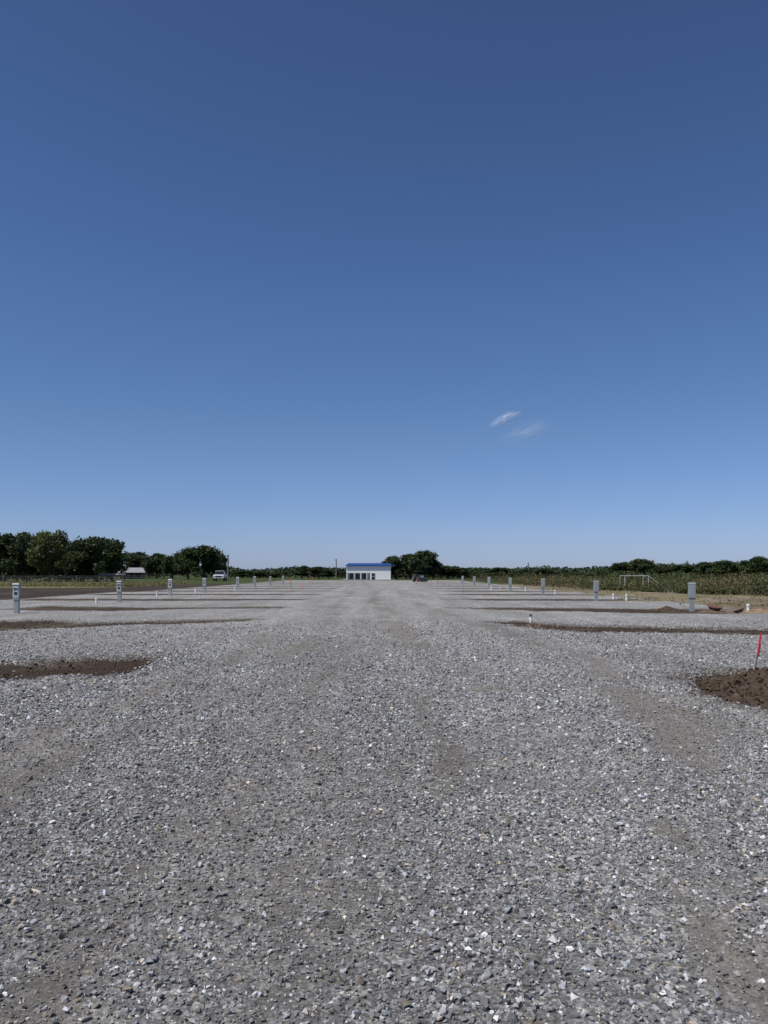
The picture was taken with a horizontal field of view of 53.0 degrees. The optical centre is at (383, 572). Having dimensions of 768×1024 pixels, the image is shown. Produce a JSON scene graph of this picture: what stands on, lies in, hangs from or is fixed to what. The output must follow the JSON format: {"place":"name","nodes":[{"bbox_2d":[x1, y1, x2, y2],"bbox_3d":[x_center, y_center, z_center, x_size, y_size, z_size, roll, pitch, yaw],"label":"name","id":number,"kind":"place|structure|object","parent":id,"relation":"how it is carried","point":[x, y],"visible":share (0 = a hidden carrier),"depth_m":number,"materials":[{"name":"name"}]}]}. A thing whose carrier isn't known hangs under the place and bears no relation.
{"place":"outdoors","nodes":[
{"label":"outdoors","id":0,"kind":"place"},
{"bbox_2d":[95,574,125,581],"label":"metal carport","id":1,"kind":"object","parent":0,"point":[114,574],"visible":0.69,"depth_m":121.95,"materials":[{"name":"grey metal"}]},
{"bbox_2d":[0,580,767,1023],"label":"gravel road","id":2,"kind":"structure","parent":0,"point":[390,604],"depth_m":4.86,"materials":[{"name":"grey gravel"}]},
{"bbox_2d":[12,583,20,612],"bbox_3d":[-13.600,0.988,28.500,0.300,1.195,0.260,0,0,-3],"label":"electrical pedestal","id":3,"kind":"object","parent":2,"relation":"on","point":[16,592],"visible":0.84,"depth_m":28.43,"materials":[{"name":"grey paint"}]},
{"bbox_2d":[116,581,122,601],"bbox_3d":[-13.508,0.999,39.297,0.315,1.168,0.273,-1,0,-4],"label":"electrical pedestal","id":4,"kind":"object","parent":2,"relation":"on","point":[119,589],"visible":0.84,"depth_m":39.22,"materials":[{"name":"grey paint"}]},
{"bbox_2d":[168,579,172,595],"bbox_3d":[-13.600,0.994,49.007,0.315,1.181,0.273,0,-1,2],"label":"electrical pedestal","id":5,"kind":"object","parent":2,"relation":"on","point":[170,584],"visible":0.89,"depth_m":48.92,"materials":[{"name":"grey paint"}]},
{"bbox_2d":[202,578,206,592],"bbox_3d":[-13.408,0.992,57.507,0.315,1.185,0.273,-1,-1,1],"label":"electrical pedestal","id":6,"kind":"object","parent":2,"relation":"on","point":[204,585],"visible":0.81,"depth_m":57.41,"materials":[{"name":"grey paint"}]},
{"bbox_2d":[236,577,239,589],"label":"electrical pedestal","id":7,"kind":"object","parent":2,"relation":"on","point":[237,580],"visible":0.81,"depth_m":67.92,"materials":[{"name":"grey paint"}]},
{"bbox_2d":[253,576,255,587],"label":"electrical pedestal","id":8,"kind":"object","parent":2,"relation":"on","point":[254,579],"visible":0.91,"depth_m":77.90,"materials":[{"name":"grey paint"}]},
{"bbox_2d":[509,578,511,591],"bbox_3d":[10.096,0.995,61.505,0.315,1.177,0.273,0,-1,1],"label":"electrical pedestal","id":9,"kind":"object","parent":2,"relation":"on","point":[510,584],"visible":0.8,"depth_m":61.42,"materials":[{"name":"grey paint"}]},
{"bbox_2d":[518,621,551,627],"bbox_3d":[4.149,1.487,21.612,1.244,0.265,1.235,0,0,0],"label":"dirt pile","id":10,"kind":"object","parent":2,"relation":"on","point":[532,624],"visible":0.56,"depth_m":21.45,"materials":[{"name":"brown soil"}]},
{"bbox_2d":[541,579,544,594],"bbox_3d":[10.748,0.992,51.997,0.315,1.185,0.273,0,0,0],"label":"electrical pedestal","id":11,"kind":"object","parent":2,"relation":"on","point":[543,585],"visible":0.81,"depth_m":51.91,"materials":[{"name":"grey paint"}]},
{"bbox_2d":[593,581,598,600],"bbox_3d":[11.306,1.001,40.994,0.315,1.163,0.273,1,1,-4],"label":"electrical pedestal","id":12,"kind":"object","parent":2,"relation":"on","point":[596,588],"visible":0.87,"depth_m":40.91,"materials":[{"name":"grey paint"}]},
{"bbox_2d":[654,606,684,611],"bbox_3d":[11.312,1.466,30.595,1.724,0.308,1.506,0,0,0],"label":"dirt pile","id":13,"kind":"object","parent":2,"relation":"on","point":[667,609],"visible":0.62,"depth_m":30.38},
{"bbox_2d":[688,583,695,611],"bbox_3d":[12.203,0.988,30.502,0.315,1.194,0.273,0,0,6],"label":"electrical pedestal","id":14,"kind":"object","parent":2,"relation":"on","point":[691,591],"visible":0.87,"depth_m":30.42,"materials":[{"name":"grey paint"}]},
{"bbox_2d":[697,609,733,612],"bbox_3d":[12.693,1.501,29.600,2.332,0.239,1.258,0,0,0],"label":"dirt pile","id":15,"kind":"object","parent":2,"relation":"on","point":[710,611],"visible":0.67,"depth_m":29.42,"materials":[{"name":"brown soil"}]},
{"bbox_2d":[707,604,722,610],"bbox_3d":[12.758,1.362,29.684,0.580,0.160,0.580,6,11,0],"label":"valve box lid","id":16,"kind":"object","parent":15,"relation":"on","point":[714,607],"visible":1,"depth_m":29.55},
{"bbox_2d":[693,667,767,693],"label":"dirt pile","id":17,"kind":"object","parent":2,"relation":"on","point":[750,681],"visible":0.97,"depth_m":10.43,"materials":[{"name":"brown soil"}]},
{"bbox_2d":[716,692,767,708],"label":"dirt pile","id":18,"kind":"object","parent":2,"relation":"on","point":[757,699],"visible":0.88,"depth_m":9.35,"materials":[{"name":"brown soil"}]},
{"bbox_2d":[740,608,767,612],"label":"dirt pile","id":19,"kind":"object","parent":2,"relation":"on","point":[757,610],"visible":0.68,"depth_m":29.16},
{"bbox_2d":[0,573,767,710],"bbox_3d":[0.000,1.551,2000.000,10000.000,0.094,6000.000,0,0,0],"label":"ground","id":20,"kind":"structure","parent":0,"point":[6,593],"depth_m":43.67,"materials":[{"name":"soil"}]},
{"bbox_2d":[0,532,29,581],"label":"oak tree","id":21,"kind":"object","parent":20,"relation":"on","point":[13,547],"visible":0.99,"depth_m":109.27,"materials":[{"name":"green plant"}]},
{"bbox_2d":[16,531,49,581],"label":"oak tree","id":22,"kind":"object","parent":20,"relation":"on","point":[30,568],"visible":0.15,"depth_m":117.82,"materials":[{"name":"green plant"}]},
{"bbox_2d":[25,529,68,581],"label":"oak tree","id":23,"kind":"object","parent":20,"relation":"on","point":[41,558],"visible":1,"depth_m":103.13,"materials":[{"name":"green plant"}]},
{"bbox_2d":[0,549,113,581],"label":"distant trees","id":24,"kind":"object","parent":20,"relation":"on","point":[62,576],"visible":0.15,"depth_m":127.67,"materials":[{"name":"green plant"}]},
{"bbox_2d":[50,552,77,581],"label":"oak tree","id":25,"kind":"object","parent":20,"relation":"on","point":[66,578],"depth_m":123.83,"materials":[{"name":"green plant"}]},
{"bbox_2d":[3,575,145,584],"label":"wire fence","id":26,"kind":"object","parent":20,"relation":"on","point":[52,580],"visible":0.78,"depth_m":94.85,"materials":[{"name":"brown metal"}]},
{"bbox_2d":[62,539,99,581],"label":"oak tree","id":27,"kind":"object","parent":20,"relation":"on","point":[67,567],"visible":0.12,"depth_m":118.34,"materials":[{"name":"green plant"}]},
{"bbox_2d":[0,580,189,586],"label":"dry grass","id":28,"kind":"structure","parent":20,"relation":"on","point":[88,584],"depth_m":86.64,"materials":[{"name":"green plant"}]},
{"bbox_2d":[66,535,125,582],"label":"oak tree","id":29,"kind":"object","parent":20,"relation":"on","point":[81,552],"visible":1,"depth_m":114.22,"materials":[{"name":"green plant"}]},
{"bbox_2d":[99,553,127,581],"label":"oak tree","id":30,"kind":"object","parent":20,"relation":"on","point":[122,568],"visible":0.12,"depth_m":127.50,"materials":[{"name":"green plant"}]},
{"bbox_2d":[119,573,144,578],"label":"walls","id":31,"kind":"structure","parent":20,"relation":"on","point":[142,575],"depth_m":185.27,"materials":[{"name":"grey brick"}]},
{"bbox_2d":[122,573,139,578],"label":"windows and door","id":32,"kind":"structure","parent":31,"relation":"attached to","point":[137,575],"depth_m":185.05,"materials":[{"name":"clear glass"}]},
{"bbox_2d":[118,568,146,572],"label":"roof","id":33,"kind":"structure","parent":31,"relation":"on","point":[135,570],"depth_m":186.02,"materials":[{"name":"grey metal"}]},
{"bbox_2d":[123,551,149,567],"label":"oak tree","id":34,"kind":"object","parent":20,"relation":"on","point":[135,560],"visible":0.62,"depth_m":203.95,"materials":[{"name":"green plant"}]},
{"bbox_2d":[142,553,165,578],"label":"oak tree","id":35,"kind":"object","parent":20,"relation":"on","point":[154,561],"visible":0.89,"depth_m":197.66,"materials":[{"name":"green plant"}]},
{"bbox_2d":[157,555,178,578],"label":"oak tree","id":36,"kind":"object","parent":20,"relation":"on","point":[167,564],"visible":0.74,"depth_m":188.42,"materials":[{"name":"green plant"}]},
{"bbox_2d":[171,551,200,579],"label":"oak tree","id":37,"kind":"object","parent":20,"relation":"on","point":[181,570],"visible":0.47,"depth_m":169.37,"materials":[{"name":"green plant"}]},
{"bbox_2d":[178,544,231,579],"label":"oak tree","id":38,"kind":"object","parent":20,"relation":"on","point":[210,557],"visible":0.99,"depth_m":158.54,"materials":[{"name":"green plant"}]},
{"bbox_2d":[212,553,226,573],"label":"oak tree","id":39,"kind":"object","parent":20,"relation":"on","point":[225,562],"visible":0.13,"depth_m":171.98,"materials":[{"name":"green plant"}]},
{"bbox_2d":[213,571,226,580],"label":"pickup truck","id":40,"kind":"object","parent":20,"relation":"on","point":[220,575],"visible":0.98,"depth_m":138.61,"materials":[{"name":"white paint"}]},
{"bbox_2d":[227,555,228,579],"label":"utility pole","id":41,"kind":"object","parent":20,"relation":"on","point":[227,567],"visible":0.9,"depth_m":149.92,"materials":[{"name":"brown wood"}]},
{"bbox_2d":[231,571,252,577],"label":"oak tree","id":42,"kind":"object","parent":20,"relation":"on","point":[242,574],"visible":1,"depth_m":213.90,"materials":[{"name":"green plant"}]},
{"bbox_2d":[252,571,267,577],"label":"oak tree","id":43,"kind":"object","parent":20,"relation":"on","point":[258,574],"visible":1,"depth_m":214.11,"materials":[{"name":"green plant"}]},
{"bbox_2d":[266,572,282,577],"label":"oak tree","id":44,"kind":"object","parent":20,"relation":"on","point":[275,574],"visible":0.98,"depth_m":213.59,"materials":[{"name":"green plant"}]},
{"bbox_2d":[294,565,311,578],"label":"oak tree","id":45,"kind":"object","parent":20,"relation":"on","point":[301,570],"visible":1,"depth_m":183.87,"materials":[{"name":"green plant"}]},
{"bbox_2d":[308,567,329,578],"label":"oak tree","id":46,"kind":"object","parent":20,"relation":"on","point":[322,571],"visible":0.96,"depth_m":187.25,"materials":[{"name":"green plant"}]},
{"bbox_2d":[323,570,334,578],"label":"oak tree","id":47,"kind":"object","parent":20,"relation":"on","point":[330,574],"visible":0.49,"depth_m":189.55,"materials":[{"name":"green plant"}]},
{"bbox_2d":[0,619,765,704],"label":"soil clods","id":48,"kind":"object","parent":20,"relation":"on","point":[130,668],"visible":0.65,"depth_m":19.89,"materials":[{"name":"brown soil"}]},
{"bbox_2d":[7,561,767,577],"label":"distant trees","id":49,"kind":"object","parent":20,"relation":"on","point":[286,571],"visible":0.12,"depth_m":222.32,"materials":[{"name":"green plant"}]},
{"bbox_2d":[381,555,406,578],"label":"oak tree","id":50,"kind":"object","parent":20,"relation":"on","point":[397,566],"visible":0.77,"depth_m":176.45,"materials":[{"name":"green plant"}]},
{"bbox_2d":[400,554,421,578],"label":"oak tree","id":51,"kind":"object","parent":20,"relation":"on","point":[404,558],"visible":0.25,"depth_m":183.47,"materials":[{"name":"green plant"}]},
{"bbox_2d":[412,571,427,581],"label":"tractor","id":52,"kind":"object","parent":20,"relation":"on","point":[421,578],"visible":1,"depth_m":126.62,"materials":[{"name":"grey paint"}]},
{"bbox_2d":[405,549,440,574],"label":"oak tree","id":53,"kind":"object","parent":20,"relation":"on","point":[420,560],"visible":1,"depth_m":173.93,"materials":[{"name":"green plant"}]},
{"bbox_2d":[424,562,443,578],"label":"oak tree","id":54,"kind":"object","parent":20,"relation":"on","point":[440,571],"visible":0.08,"depth_m":179.96,"materials":[{"name":"green plant"}]},
{"bbox_2d":[437,565,462,578],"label":"oak tree","id":55,"kind":"object","parent":20,"relation":"on","point":[450,570],"visible":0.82,"depth_m":183.38,"materials":[{"name":"green plant"}]},
{"bbox_2d":[457,567,475,578],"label":"oak tree","id":56,"kind":"object","parent":20,"relation":"on","point":[464,571],"visible":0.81,"depth_m":194.47,"materials":[{"name":"green plant"}]},
{"bbox_2d":[391,569,597,578],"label":"distant trees","id":57,"kind":"object","parent":20,"relation":"on","point":[483,573],"visible":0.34,"depth_m":197.47,"materials":[{"name":"green plant"}]},
{"bbox_2d":[485,567,512,578],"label":"oak tree","id":58,"kind":"object","parent":20,"relation":"on","point":[496,571],"visible":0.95,"depth_m":193.89,"materials":[{"name":"green plant"}]},
{"bbox_2d":[532,568,555,576],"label":"oak tree","id":59,"kind":"object","parent":20,"relation":"on","point":[542,570],"visible":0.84,"depth_m":194.57,"materials":[{"name":"green plant"}]},
{"bbox_2d":[563,573,586,576],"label":"oak tree","id":60,"kind":"object","parent":20,"relation":"on","point":[579,574],"visible":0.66,"depth_m":188.64,"materials":[{"name":"green plant"}]},
{"bbox_2d":[586,573,597,578],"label":"oak tree","id":61,"kind":"object","parent":20,"relation":"on","point":[590,574],"visible":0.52,"depth_m":189.00,"materials":[{"name":"green plant"}]},
{"bbox_2d":[465,569,767,595],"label":"tall weeds","id":62,"kind":"object","parent":20,"relation":"on","point":[757,586],"visible":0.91,"depth_m":66.27,"materials":[{"name":"green plant"}]},
{"bbox_2d":[607,562,634,573],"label":"oak tree","id":63,"kind":"object","parent":20,"relation":"on","point":[617,566],"visible":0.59,"depth_m":159.17,"materials":[{"name":"green plant"}]},
{"bbox_2d":[620,575,658,583],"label":"pipe frame","id":64,"kind":"object","parent":20,"relation":"on","point":[639,575],"visible":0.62,"depth_m":70.41,"materials":[{"name":"white metal"}]},
{"bbox_2d":[623,558,656,573],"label":"oak tree","id":65,"kind":"object","parent":20,"relation":"on","point":[642,565],"visible":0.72,"depth_m":157.53,"materials":[{"name":"green plant"}]},
{"bbox_2d":[521,585,766,606],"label":"grass tufts","id":66,"kind":"object","parent":20,"relation":"on","point":[575,588],"visible":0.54,"depth_m":45.13,"materials":[{"name":"green plant"}]},
{"bbox_2d":[654,566,673,575],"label":"oak tree","id":67,"kind":"object","parent":20,"relation":"on","point":[660,569],"visible":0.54,"depth_m":163.78,"materials":[{"name":"green plant"}]},
{"bbox_2d":[594,560,767,577],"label":"distant trees","id":68,"kind":"object","parent":20,"relation":"on","point":[600,571],"visible":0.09,"depth_m":170.71,"materials":[{"name":"green plant"}]},
{"bbox_2d":[597,570,767,584],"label":"shrub thicket","id":69,"kind":"object","parent":20,"relation":"on","point":[618,574],"visible":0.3,"depth_m":89.73,"materials":[{"name":"green plant"}]},
{"bbox_2d":[665,564,700,576],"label":"oak tree","id":70,"kind":"object","parent":20,"relation":"on","point":[682,568],"visible":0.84,"depth_m":158.50,"materials":[{"name":"green plant"}]},
{"bbox_2d":[692,562,712,575],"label":"oak tree","id":71,"kind":"object","parent":20,"relation":"on","point":[699,566],"visible":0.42,"depth_m":158.92,"materials":[{"name":"green plant"}]},
{"bbox_2d":[702,559,739,575],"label":"oak tree","id":72,"kind":"object","parent":20,"relation":"on","point":[722,566],"visible":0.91,"depth_m":153.15,"materials":[{"name":"green plant"}]},
{"bbox_2d":[730,564,741,575],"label":"oak tree","id":73,"kind":"object","parent":20,"relation":"on","point":[737,572],"visible":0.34,"depth_m":158.64,"materials":[{"name":"green plant"}]},
{"bbox_2d":[733,608,743,612],"bbox_3d":[13.334,1.439,28.910,0.406,0.128,0.406,-20,-11,31],"label":"valve box lid","id":74,"kind":"object","parent":20,"relation":"on","point":[738,610],"visible":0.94,"depth_m":28.78,"materials":[{"name":"brown plastic"}]},
{"bbox_2d":[737,555,767,575],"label":"oak tree","id":75,"kind":"object","parent":20,"relation":"on","point":[756,564],"visible":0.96,"depth_m":148.31,"materials":[{"name":"green plant"}]},
{"bbox_2d":[755,634,761,667],"bbox_3d":[5.178,1.173,10.662,0.036,0.665,0.013,10,-2,-11],"label":"survey stake","id":76,"kind":"object","parent":20,"relation":"on","point":[759,645],"visible":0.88,"depth_m":10.66,"materials":[{"name":"red wood"}]},
{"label":"slab","id":77,"kind":"object","parent":20,"relation":"on","visible":0},
{"bbox_2d":[346,566,390,579],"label":"walls","id":78,"kind":"structure","parent":77,"relation":"on","point":[376,570],"depth_m":165.00,"materials":[{"name":"white metal"}]},
{"bbox_2d":[350,573,374,579],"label":"doors and windows","id":79,"kind":"structure","parent":78,"relation":"attached to","point":[358,576],"depth_m":166.56,"materials":[{"name":"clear glass"}]},
{"bbox_2d":[345,563,391,565],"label":"roof","id":80,"kind":"structure","parent":78,"relation":"on","point":[368,564],"depth_m":167.90,"materials":[{"name":"blue metal"}]},
{"bbox_2d":[354,566,388,579],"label":"trim","id":81,"kind":"structure","parent":78,"relation":"attached to","point":[371,573],"depth_m":164.98,"materials":[{"name":"white metal"}]},
{"bbox_2d":[0,0,767,570],"label":"sky","id":82,"kind":"structure","parent":0,"point":[283,283],"materials":[{"name":"blue"}]}
]}

